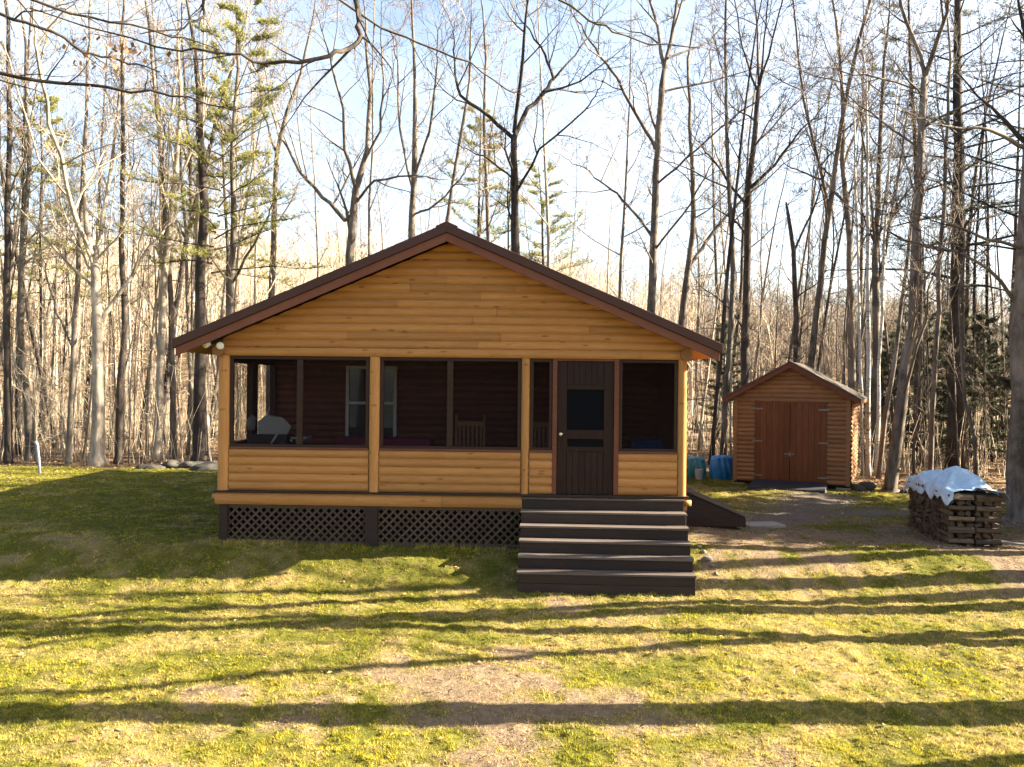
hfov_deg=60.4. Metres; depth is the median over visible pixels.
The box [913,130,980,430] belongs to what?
bare tree
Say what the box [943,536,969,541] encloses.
firewood log
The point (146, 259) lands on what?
bare tree
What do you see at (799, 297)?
bare tree
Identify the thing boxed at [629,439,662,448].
storage tub
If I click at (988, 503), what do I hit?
firewood log
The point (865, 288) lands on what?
bare tree
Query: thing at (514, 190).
bare tree
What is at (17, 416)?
bare tree
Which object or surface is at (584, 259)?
bare tree
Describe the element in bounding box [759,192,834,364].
bare tree
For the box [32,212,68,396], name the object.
bare tree
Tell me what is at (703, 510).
side ramp
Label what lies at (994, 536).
firewood log
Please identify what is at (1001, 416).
bare tree
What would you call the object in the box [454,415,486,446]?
rocking chair
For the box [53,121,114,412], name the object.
bare tree
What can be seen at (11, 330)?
bare tree
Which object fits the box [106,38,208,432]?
bare tree
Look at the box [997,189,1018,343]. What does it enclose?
bare tree
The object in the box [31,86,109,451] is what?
bare tree
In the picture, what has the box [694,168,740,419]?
bare tree
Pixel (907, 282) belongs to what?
bare tree
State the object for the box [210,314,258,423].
sapling
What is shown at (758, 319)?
bare tree
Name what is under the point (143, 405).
bare tree
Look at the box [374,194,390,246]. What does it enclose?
bare tree
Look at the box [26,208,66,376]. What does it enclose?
bare tree
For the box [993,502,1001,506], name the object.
firewood log
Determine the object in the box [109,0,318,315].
tree
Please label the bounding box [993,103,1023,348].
bare tree
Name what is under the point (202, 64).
bare tree
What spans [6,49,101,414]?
bare tree
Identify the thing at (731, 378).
bare tree
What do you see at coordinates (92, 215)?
bare tree
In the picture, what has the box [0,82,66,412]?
bare tree
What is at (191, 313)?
bare tree
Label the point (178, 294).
bare tree
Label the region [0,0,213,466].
bare tree
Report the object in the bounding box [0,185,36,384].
bare tree
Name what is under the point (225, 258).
bare tree
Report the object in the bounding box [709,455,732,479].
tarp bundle
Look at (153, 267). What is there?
bare tree
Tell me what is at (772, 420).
door
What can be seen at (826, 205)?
bare tree
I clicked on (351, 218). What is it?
bare tree
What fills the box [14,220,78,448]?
sapling
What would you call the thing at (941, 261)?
bare tree
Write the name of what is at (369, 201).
bare tree
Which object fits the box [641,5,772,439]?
bare tree
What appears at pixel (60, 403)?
sapling
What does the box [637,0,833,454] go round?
bare tree
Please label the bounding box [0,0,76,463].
bare tree
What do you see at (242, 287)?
bare tree
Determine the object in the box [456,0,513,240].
bare tree
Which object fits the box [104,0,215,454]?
bare tree
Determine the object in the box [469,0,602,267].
bare tree
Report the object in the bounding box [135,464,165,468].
rock
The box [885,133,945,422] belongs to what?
bare tree
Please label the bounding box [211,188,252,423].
bare tree
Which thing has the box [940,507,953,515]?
firewood log
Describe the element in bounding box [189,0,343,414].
bare tree
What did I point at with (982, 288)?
bare tree
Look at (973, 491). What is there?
firewood log
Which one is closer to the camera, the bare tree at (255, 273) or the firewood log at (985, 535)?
the firewood log at (985, 535)
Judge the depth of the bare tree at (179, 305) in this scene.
32.09 m
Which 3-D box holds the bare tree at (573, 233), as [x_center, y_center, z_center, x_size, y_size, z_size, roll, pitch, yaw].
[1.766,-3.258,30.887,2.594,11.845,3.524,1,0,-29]
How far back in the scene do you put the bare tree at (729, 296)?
46.12 m
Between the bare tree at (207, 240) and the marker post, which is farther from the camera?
the bare tree at (207, 240)
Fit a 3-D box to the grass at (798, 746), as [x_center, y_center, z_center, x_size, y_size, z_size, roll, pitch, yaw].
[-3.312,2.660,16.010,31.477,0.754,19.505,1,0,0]
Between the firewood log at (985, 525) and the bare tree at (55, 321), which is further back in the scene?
the bare tree at (55, 321)
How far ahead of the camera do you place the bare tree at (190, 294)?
47.01 m
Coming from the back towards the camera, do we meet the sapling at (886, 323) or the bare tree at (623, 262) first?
the bare tree at (623, 262)
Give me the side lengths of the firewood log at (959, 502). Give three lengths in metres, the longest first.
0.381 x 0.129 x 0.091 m
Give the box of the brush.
[0,363,1007,478]
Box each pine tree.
[0,95,118,442]
[89,0,330,461]
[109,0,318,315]
[156,96,295,300]
[430,101,546,260]
[502,160,594,285]
[798,0,1023,469]
[847,0,979,465]
[887,0,1023,249]
[988,289,1011,368]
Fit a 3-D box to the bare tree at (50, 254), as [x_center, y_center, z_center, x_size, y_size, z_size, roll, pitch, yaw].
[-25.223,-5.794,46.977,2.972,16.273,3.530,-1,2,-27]
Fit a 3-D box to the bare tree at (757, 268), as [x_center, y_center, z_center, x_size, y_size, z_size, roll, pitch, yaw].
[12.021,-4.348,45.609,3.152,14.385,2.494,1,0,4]
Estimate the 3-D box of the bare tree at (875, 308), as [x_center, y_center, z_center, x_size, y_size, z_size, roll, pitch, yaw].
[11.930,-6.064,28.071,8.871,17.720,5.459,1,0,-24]
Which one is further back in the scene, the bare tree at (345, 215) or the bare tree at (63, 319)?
the bare tree at (63, 319)
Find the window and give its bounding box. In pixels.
[345,366,396,436]
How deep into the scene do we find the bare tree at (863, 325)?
32.96 m
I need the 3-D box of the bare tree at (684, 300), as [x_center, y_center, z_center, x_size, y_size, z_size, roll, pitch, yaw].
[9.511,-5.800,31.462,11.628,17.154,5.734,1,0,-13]
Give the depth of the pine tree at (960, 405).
25.75 m
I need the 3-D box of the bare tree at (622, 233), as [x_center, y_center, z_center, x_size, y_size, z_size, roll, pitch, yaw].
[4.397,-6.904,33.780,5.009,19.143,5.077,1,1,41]
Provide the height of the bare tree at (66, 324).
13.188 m
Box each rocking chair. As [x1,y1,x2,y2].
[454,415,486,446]
[529,422,556,477]
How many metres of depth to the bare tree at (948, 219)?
49.97 m
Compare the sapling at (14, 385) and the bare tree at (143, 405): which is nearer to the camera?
the sapling at (14, 385)
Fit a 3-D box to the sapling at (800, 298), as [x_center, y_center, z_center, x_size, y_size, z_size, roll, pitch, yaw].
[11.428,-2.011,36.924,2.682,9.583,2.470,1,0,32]
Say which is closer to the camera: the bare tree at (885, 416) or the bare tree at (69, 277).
the bare tree at (885, 416)
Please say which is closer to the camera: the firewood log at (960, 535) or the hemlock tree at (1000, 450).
the firewood log at (960, 535)
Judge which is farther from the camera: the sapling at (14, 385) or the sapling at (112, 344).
the sapling at (112, 344)
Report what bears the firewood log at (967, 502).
on the firewood log at (945, 506)
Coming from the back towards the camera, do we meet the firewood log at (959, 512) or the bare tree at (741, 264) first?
the bare tree at (741, 264)
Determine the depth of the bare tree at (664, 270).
50.63 m
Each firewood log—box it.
[910,501,915,505]
[939,529,953,537]
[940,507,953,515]
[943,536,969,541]
[944,504,969,507]
[944,515,968,520]
[947,494,973,499]
[947,505,974,510]
[947,516,974,521]
[947,526,974,533]
[947,538,973,543]
[951,510,963,515]
[953,500,964,505]
[953,533,964,537]
[954,522,964,526]
[960,491,985,492]
[961,510,970,516]
[961,522,973,526]
[963,533,971,537]
[964,500,970,505]
[968,492,994,493]
[970,510,980,516]
[971,499,982,505]
[972,521,981,527]
[972,533,981,538]
[974,495,1002,501]
[974,528,1001,533]
[974,539,1001,545]
[975,506,1002,511]
[975,517,1001,522]
[980,512,989,516]
[980,522,991,527]
[980,533,990,538]
[982,502,992,505]
[988,512,999,516]
[988,534,998,539]
[989,523,998,527]
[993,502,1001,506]
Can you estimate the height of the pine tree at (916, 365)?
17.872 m
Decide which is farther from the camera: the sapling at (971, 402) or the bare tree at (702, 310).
the bare tree at (702, 310)
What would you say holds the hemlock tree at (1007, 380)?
on the ground at (760, 556)
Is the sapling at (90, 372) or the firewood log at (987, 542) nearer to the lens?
the firewood log at (987, 542)
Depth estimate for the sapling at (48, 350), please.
32.00 m
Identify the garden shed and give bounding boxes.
[722,361,867,490]
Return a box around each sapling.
[0,201,51,433]
[0,232,64,460]
[0,261,47,441]
[0,270,51,434]
[0,274,70,430]
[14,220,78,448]
[15,302,67,424]
[24,285,83,430]
[25,248,68,410]
[25,287,84,450]
[26,226,95,435]
[27,191,131,459]
[49,258,89,432]
[57,310,144,445]
[66,315,128,429]
[79,315,117,438]
[82,255,128,428]
[85,249,139,432]
[91,205,165,452]
[103,281,133,422]
[104,233,160,464]
[105,312,138,433]
[116,271,155,418]
[126,318,186,424]
[128,291,169,427]
[135,262,214,447]
[166,286,245,442]
[178,260,250,427]
[199,226,261,443]
[207,301,246,422]
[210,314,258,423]
[221,310,259,436]
[329,213,371,269]
[537,226,568,272]
[626,281,644,308]
[633,242,657,300]
[662,245,713,435]
[687,266,713,431]
[690,330,721,439]
[708,272,760,432]
[709,284,774,451]
[728,248,768,374]
[772,224,817,365]
[787,300,832,373]
[788,277,859,416]
[798,209,844,368]
[806,288,846,374]
[811,283,847,381]
[836,257,907,461]
[855,263,893,406]
[864,310,897,423]
[878,163,961,473]
[882,254,947,445]
[887,283,945,449]
[888,299,945,463]
[922,279,978,450]
[923,217,1005,466]
[931,150,992,474]
[936,247,1004,456]
[940,323,1002,462]
[963,284,1013,476]
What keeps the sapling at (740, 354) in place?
on the ground at (760, 556)
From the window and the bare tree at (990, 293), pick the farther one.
the bare tree at (990, 293)
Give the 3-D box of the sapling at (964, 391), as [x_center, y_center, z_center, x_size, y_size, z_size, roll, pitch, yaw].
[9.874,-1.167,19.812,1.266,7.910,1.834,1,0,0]
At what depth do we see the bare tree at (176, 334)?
39.97 m
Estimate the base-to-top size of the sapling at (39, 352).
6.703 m
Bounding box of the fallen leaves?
[0,430,1023,766]
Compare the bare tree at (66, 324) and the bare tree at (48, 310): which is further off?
the bare tree at (48, 310)
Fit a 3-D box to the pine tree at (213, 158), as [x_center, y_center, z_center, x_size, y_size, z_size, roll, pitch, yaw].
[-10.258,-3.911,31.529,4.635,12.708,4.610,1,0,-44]
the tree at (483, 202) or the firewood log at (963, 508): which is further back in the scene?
the tree at (483, 202)
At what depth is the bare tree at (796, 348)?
26.89 m
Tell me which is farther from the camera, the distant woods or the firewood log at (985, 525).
the distant woods
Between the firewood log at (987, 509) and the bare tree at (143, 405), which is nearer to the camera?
the firewood log at (987, 509)
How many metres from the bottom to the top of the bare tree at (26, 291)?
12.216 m
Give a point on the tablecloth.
(395, 441)
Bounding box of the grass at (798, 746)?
[0,464,1023,766]
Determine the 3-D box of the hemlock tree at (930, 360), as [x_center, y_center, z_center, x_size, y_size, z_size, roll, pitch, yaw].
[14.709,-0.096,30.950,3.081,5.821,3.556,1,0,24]
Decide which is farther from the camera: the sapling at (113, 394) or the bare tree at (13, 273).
the sapling at (113, 394)
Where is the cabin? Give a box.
[172,221,722,547]
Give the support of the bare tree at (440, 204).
on the ground at (760, 556)
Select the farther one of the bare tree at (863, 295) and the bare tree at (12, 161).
the bare tree at (863, 295)
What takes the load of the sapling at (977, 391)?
on the ground at (760, 556)
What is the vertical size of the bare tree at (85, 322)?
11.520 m
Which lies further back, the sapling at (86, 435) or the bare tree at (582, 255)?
the bare tree at (582, 255)
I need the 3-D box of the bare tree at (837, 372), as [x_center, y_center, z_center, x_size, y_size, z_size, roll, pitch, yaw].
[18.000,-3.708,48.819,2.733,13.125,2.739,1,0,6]
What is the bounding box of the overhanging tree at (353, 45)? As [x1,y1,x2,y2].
[0,0,402,135]
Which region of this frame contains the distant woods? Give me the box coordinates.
[0,209,1010,415]
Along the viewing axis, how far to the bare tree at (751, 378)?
30.30 m
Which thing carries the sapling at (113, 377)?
on the ground at (760, 556)
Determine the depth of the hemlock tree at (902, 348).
39.99 m
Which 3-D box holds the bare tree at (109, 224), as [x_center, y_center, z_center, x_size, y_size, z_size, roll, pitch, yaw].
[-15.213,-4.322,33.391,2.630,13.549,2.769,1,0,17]
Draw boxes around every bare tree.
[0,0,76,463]
[0,0,100,454]
[0,0,116,370]
[0,0,133,460]
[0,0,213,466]
[0,3,37,397]
[0,35,81,449]
[0,76,42,316]
[0,78,49,446]
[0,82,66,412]
[0,135,29,420]
[0,162,37,435]
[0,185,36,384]
[0,198,31,398]
[0,226,31,401]
[1,147,51,413]
[1,153,51,431]
[2,63,85,399]
[6,0,161,463]
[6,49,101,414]
[10,135,118,393]
[17,64,115,429]
[25,116,68,393]
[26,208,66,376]
[29,132,90,443]
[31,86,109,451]
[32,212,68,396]
[35,126,90,435]
[35,167,85,419]
[40,123,130,395]
[45,159,106,410]
[51,201,84,410]
[52,0,158,463]
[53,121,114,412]
[61,0,164,438]
[67,114,146,425]
[68,86,137,398]
[68,238,106,416]
[70,121,133,423]
[76,0,207,458]
[77,111,180,448]
[81,126,182,425]
[86,0,225,437]
[90,52,165,439]
[93,16,226,448]
[98,0,307,458]
[100,0,286,459]
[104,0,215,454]
[104,111,181,450]
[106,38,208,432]
[108,118,158,420]
[111,0,295,423]
[113,41,189,457]
[119,0,260,451]
[124,12,246,402]
[124,98,186,434]
[125,202,156,407]
[128,212,215,413]
[132,138,206,430]
[132,226,157,416]
[141,14,245,455]
[143,242,181,403]
[147,41,227,433]
[155,183,193,416]
[165,163,219,376]
[166,86,254,379]
[167,144,225,422]
[175,189,243,396]
[177,0,322,431]
[179,156,216,372]
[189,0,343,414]
[189,189,228,412]
[199,0,474,265]
[206,33,294,436]
[209,83,264,403]
[209,157,251,391]
[210,0,288,432]
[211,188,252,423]
[216,222,252,356]
[236,181,265,420]
[268,34,333,276]
[294,0,497,238]
[302,0,431,255]
[310,157,345,267]
[326,224,343,268]
[328,162,363,259]
[331,163,376,265]
[353,135,423,252]
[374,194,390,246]
[389,0,526,223]
[404,143,433,238]
[405,0,669,264]
[416,132,447,232]
[425,187,449,227]
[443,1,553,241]
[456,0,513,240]
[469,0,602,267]
[478,47,544,249]
[504,0,833,313]
[518,170,541,263]
[549,1,711,298]
[553,125,593,277]
[570,221,606,289]
[572,136,643,292]
[573,222,597,284]
[599,196,642,301]
[608,225,636,293]
[620,0,918,326]
[633,142,699,313]
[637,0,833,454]
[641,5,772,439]
[648,176,683,315]
[656,220,680,316]
[662,107,765,432]
[665,0,885,386]
[667,142,739,444]
[669,254,690,401]
[670,0,833,464]
[685,67,775,456]
[687,222,720,429]
[689,21,780,450]
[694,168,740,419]
[697,0,812,441]
[700,189,743,413]
[716,160,754,379]
[717,118,815,379]
[720,169,768,389]
[728,0,920,372]
[728,190,761,380]
[738,214,778,375]
[752,0,869,377]
[753,0,918,465]
[755,175,805,368]
[758,0,1023,492]
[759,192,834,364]
[761,39,852,354]
[767,0,1023,468]
[768,163,818,363]
[776,245,812,363]
[781,91,886,362]
[782,43,896,380]
[784,185,828,364]
[791,255,823,359]
[794,66,860,349]
[802,230,839,363]
[805,126,878,419]
[815,28,906,383]
[816,0,912,390]
[817,205,854,384]
[818,1,944,382]
[829,239,859,411]
[830,142,896,391]
[834,186,871,445]
[840,0,1023,522]
[842,129,890,396]
[843,185,882,436]
[844,0,1012,470]
[845,58,932,428]
[853,184,908,418]
[856,157,947,428]
[876,0,1023,376]
[876,18,991,478]
[885,99,981,382]
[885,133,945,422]
[888,151,981,387]
[890,134,931,403]
[898,113,946,435]
[904,101,1012,386]
[911,100,984,425]
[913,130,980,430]
[921,177,969,357]
[925,137,987,455]
[926,0,1023,456]
[930,0,1021,457]
[943,0,1023,428]
[962,81,1014,448]
[965,50,1023,431]
[965,204,989,433]
[967,195,1007,433]
[971,170,1011,426]
[977,216,997,411]
[980,110,1022,239]
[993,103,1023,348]
[995,106,1023,426]
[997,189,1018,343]
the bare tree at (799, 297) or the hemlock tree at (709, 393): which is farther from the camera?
the bare tree at (799, 297)
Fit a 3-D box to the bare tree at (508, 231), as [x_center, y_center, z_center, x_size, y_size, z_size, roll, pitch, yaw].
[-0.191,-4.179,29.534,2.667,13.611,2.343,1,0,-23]
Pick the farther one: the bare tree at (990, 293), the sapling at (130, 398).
the bare tree at (990, 293)
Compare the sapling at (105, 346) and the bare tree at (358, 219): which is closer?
the sapling at (105, 346)
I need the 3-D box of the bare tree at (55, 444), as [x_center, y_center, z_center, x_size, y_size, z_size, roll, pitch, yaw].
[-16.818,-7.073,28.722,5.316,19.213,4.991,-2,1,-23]
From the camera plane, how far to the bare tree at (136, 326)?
43.99 m
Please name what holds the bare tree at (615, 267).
on the ground at (760, 556)
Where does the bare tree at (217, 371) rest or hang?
on the ground at (760, 556)
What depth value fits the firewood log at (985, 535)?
13.74 m
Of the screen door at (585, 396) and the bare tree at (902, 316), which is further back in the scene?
the bare tree at (902, 316)
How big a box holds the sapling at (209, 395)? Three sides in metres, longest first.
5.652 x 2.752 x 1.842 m
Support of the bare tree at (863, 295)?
on the ground at (760, 556)
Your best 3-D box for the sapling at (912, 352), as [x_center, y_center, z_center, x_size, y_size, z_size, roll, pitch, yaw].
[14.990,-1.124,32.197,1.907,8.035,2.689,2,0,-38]
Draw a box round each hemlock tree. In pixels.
[687,320,740,447]
[858,329,928,448]
[858,349,909,454]
[870,286,932,436]
[884,299,978,458]
[910,318,996,452]
[922,301,988,438]
[934,312,1010,463]
[966,328,1010,461]
[968,280,1014,443]
[982,370,1010,443]
[986,350,1009,455]
[996,348,1010,441]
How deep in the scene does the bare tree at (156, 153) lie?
35.53 m
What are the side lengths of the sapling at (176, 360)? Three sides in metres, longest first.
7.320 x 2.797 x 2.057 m
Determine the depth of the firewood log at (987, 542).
13.68 m
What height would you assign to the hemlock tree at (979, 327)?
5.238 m
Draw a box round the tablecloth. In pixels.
[336,436,433,445]
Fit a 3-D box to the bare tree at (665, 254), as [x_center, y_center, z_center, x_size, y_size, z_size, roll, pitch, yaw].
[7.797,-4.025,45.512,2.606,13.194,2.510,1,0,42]
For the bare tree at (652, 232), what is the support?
on the ground at (760, 556)
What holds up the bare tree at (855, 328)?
on the ground at (760, 556)
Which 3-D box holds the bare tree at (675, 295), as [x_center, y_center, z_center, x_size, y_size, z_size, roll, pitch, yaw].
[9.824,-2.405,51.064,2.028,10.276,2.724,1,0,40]
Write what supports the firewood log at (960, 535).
on the firewood log at (945, 538)
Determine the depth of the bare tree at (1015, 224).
39.30 m
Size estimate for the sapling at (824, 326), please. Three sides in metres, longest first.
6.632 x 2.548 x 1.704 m
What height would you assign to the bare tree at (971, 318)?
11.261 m
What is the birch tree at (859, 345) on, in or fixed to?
on the ground at (760, 556)
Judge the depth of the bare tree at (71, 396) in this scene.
24.97 m
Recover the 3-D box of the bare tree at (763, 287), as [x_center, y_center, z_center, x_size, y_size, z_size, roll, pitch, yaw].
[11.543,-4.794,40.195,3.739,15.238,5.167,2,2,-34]
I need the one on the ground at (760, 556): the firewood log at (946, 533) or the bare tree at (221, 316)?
the bare tree at (221, 316)
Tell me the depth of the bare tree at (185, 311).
44.38 m
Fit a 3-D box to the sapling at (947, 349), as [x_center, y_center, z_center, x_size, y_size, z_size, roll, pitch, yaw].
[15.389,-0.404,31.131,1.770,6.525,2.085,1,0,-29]
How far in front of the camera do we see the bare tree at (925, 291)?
43.78 m
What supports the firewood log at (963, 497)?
on the firewood log
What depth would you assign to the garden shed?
22.00 m
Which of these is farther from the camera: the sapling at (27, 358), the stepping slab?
the sapling at (27, 358)
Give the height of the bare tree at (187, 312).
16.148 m
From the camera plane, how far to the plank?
14.14 m
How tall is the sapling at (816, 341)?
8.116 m
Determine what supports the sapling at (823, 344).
on the ground at (760, 556)
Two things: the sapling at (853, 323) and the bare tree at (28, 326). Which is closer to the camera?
the sapling at (853, 323)
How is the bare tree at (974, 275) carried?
on the ground at (760, 556)
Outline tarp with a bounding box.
[903,466,1010,505]
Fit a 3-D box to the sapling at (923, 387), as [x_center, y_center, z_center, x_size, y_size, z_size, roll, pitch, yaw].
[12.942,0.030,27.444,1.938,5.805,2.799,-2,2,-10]
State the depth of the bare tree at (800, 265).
44.91 m
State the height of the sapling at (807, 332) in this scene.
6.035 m
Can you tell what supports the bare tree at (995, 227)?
on the ground at (760, 556)
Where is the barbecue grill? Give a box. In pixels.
[247,414,311,443]
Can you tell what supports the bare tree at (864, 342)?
on the ground at (760, 556)
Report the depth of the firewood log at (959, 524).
13.80 m
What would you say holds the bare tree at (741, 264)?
on the ground at (760, 556)
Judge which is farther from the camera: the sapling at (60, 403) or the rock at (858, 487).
the sapling at (60, 403)
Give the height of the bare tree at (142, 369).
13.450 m
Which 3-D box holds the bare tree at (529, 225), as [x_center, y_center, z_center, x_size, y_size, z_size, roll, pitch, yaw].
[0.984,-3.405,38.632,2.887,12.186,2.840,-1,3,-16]
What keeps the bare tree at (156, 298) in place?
on the ground at (760, 556)
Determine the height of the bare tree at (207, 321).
17.782 m
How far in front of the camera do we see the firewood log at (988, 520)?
13.68 m
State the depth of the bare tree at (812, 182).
43.33 m
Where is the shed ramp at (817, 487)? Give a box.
[748,479,827,492]
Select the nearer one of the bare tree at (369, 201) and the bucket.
the bucket
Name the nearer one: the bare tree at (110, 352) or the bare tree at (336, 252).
the bare tree at (110, 352)
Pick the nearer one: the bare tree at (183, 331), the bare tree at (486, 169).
the bare tree at (486, 169)
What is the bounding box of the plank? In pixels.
[1001,540,1023,545]
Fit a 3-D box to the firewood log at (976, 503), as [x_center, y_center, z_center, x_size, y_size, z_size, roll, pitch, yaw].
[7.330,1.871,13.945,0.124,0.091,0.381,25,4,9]
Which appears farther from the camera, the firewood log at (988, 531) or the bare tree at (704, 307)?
the bare tree at (704, 307)
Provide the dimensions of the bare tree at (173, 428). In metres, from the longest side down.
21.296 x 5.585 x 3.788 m
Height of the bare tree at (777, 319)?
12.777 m
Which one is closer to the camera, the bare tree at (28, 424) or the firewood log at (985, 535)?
the firewood log at (985, 535)
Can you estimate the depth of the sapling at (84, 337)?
26.53 m
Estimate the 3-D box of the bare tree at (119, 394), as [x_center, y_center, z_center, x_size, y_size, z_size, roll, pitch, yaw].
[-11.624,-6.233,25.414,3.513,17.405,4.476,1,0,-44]
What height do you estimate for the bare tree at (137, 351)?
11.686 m
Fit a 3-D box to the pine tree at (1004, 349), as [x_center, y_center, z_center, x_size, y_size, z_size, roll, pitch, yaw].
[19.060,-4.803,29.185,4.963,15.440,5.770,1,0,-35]
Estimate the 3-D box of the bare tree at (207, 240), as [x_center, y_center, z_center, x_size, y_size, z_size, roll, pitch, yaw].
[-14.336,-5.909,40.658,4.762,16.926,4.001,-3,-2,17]
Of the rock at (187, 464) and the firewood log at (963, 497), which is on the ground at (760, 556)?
the rock at (187, 464)
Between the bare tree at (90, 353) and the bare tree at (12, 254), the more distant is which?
the bare tree at (90, 353)
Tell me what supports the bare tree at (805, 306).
on the ground at (760, 556)
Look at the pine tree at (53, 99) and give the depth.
32.83 m
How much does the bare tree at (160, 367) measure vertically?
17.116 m
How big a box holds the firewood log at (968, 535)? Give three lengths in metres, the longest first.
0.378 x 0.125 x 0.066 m
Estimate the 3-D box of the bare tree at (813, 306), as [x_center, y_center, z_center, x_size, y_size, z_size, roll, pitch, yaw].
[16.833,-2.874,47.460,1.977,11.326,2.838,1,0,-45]
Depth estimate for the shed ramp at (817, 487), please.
21.48 m
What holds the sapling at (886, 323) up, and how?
on the ground at (760, 556)
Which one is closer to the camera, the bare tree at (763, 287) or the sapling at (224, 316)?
the sapling at (224, 316)
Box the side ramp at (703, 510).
[686,487,745,527]
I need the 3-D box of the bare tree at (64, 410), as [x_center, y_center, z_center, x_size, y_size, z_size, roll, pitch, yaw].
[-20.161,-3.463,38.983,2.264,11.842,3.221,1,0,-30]
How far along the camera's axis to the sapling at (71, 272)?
30.33 m
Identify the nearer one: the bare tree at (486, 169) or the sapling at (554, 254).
the bare tree at (486, 169)
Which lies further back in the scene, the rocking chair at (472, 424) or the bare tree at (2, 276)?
the bare tree at (2, 276)
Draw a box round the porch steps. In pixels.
[517,497,696,596]
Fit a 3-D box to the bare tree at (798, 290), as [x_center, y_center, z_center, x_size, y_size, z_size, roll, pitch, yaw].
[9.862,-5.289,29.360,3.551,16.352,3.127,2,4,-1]
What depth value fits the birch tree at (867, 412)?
24.54 m
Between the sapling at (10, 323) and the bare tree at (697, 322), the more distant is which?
the bare tree at (697, 322)
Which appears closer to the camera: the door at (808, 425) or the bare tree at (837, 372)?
the door at (808, 425)
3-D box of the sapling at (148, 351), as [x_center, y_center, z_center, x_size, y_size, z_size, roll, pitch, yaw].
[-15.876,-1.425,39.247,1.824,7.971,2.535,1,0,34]
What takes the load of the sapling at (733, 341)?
on the ground at (760, 556)
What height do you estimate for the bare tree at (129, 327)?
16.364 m
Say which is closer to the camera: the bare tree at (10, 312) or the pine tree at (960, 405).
the pine tree at (960, 405)
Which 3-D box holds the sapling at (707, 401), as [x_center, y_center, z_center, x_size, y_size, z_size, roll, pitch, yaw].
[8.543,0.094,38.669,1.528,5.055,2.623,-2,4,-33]
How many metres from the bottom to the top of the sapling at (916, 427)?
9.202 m
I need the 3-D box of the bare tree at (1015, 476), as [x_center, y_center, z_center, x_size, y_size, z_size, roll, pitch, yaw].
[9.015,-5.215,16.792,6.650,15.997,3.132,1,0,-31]
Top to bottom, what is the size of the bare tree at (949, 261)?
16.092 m
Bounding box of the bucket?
[695,466,702,479]
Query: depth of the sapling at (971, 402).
28.09 m
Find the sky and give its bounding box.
[0,0,1023,353]
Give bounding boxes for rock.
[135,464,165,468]
[158,460,180,468]
[176,461,202,467]
[189,461,217,470]
[701,556,712,561]
[849,484,865,491]
[858,481,875,490]
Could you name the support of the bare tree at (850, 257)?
on the ground at (760, 556)
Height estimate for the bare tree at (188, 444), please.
14.596 m
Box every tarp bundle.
[686,456,705,477]
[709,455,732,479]
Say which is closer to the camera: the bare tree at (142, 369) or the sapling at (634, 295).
the bare tree at (142, 369)
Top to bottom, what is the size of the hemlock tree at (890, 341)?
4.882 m
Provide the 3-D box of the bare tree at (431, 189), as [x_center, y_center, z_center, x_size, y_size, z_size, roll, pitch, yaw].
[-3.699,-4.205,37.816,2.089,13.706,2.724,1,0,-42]
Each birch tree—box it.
[826,0,900,475]
[844,0,914,476]
[863,2,943,475]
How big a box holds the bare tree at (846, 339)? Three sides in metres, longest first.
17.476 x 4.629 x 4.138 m
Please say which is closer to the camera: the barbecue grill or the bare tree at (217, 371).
the barbecue grill
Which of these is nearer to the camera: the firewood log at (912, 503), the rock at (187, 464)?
the firewood log at (912, 503)
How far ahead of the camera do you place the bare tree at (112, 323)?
29.06 m
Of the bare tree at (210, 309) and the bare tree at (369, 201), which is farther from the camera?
the bare tree at (210, 309)
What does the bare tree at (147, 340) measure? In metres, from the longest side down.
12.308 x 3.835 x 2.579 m
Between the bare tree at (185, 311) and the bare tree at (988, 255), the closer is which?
the bare tree at (988, 255)
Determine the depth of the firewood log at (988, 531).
13.67 m
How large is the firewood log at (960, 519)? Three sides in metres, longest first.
0.380 x 0.118 x 0.062 m
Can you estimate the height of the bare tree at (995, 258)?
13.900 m
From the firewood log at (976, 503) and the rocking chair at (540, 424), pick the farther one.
the rocking chair at (540, 424)
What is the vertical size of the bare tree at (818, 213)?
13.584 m
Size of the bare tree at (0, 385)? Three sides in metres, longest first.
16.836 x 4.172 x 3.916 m
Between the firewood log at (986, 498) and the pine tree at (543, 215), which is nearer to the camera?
the firewood log at (986, 498)
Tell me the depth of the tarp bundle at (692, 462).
24.05 m
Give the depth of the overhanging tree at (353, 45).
6.95 m
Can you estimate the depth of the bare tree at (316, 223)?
42.37 m
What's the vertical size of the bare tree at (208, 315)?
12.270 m
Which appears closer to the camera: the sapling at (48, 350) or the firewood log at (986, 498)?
the firewood log at (986, 498)
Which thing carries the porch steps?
on the ground at (760, 556)
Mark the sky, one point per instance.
(354, 99)
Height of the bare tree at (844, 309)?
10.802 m
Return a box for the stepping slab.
[746,521,785,527]
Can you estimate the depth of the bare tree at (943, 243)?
46.74 m
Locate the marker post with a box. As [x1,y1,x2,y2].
[34,441,40,473]
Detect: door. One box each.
[556,361,613,494]
[752,403,789,480]
[790,403,828,482]
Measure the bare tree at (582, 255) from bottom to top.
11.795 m
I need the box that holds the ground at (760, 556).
[0,300,1023,766]
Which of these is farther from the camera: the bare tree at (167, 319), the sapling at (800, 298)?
the bare tree at (167, 319)
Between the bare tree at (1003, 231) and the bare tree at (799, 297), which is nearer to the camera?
the bare tree at (1003, 231)
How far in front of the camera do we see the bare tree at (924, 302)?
36.47 m
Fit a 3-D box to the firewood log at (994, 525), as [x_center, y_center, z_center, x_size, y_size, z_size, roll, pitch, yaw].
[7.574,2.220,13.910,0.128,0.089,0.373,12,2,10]

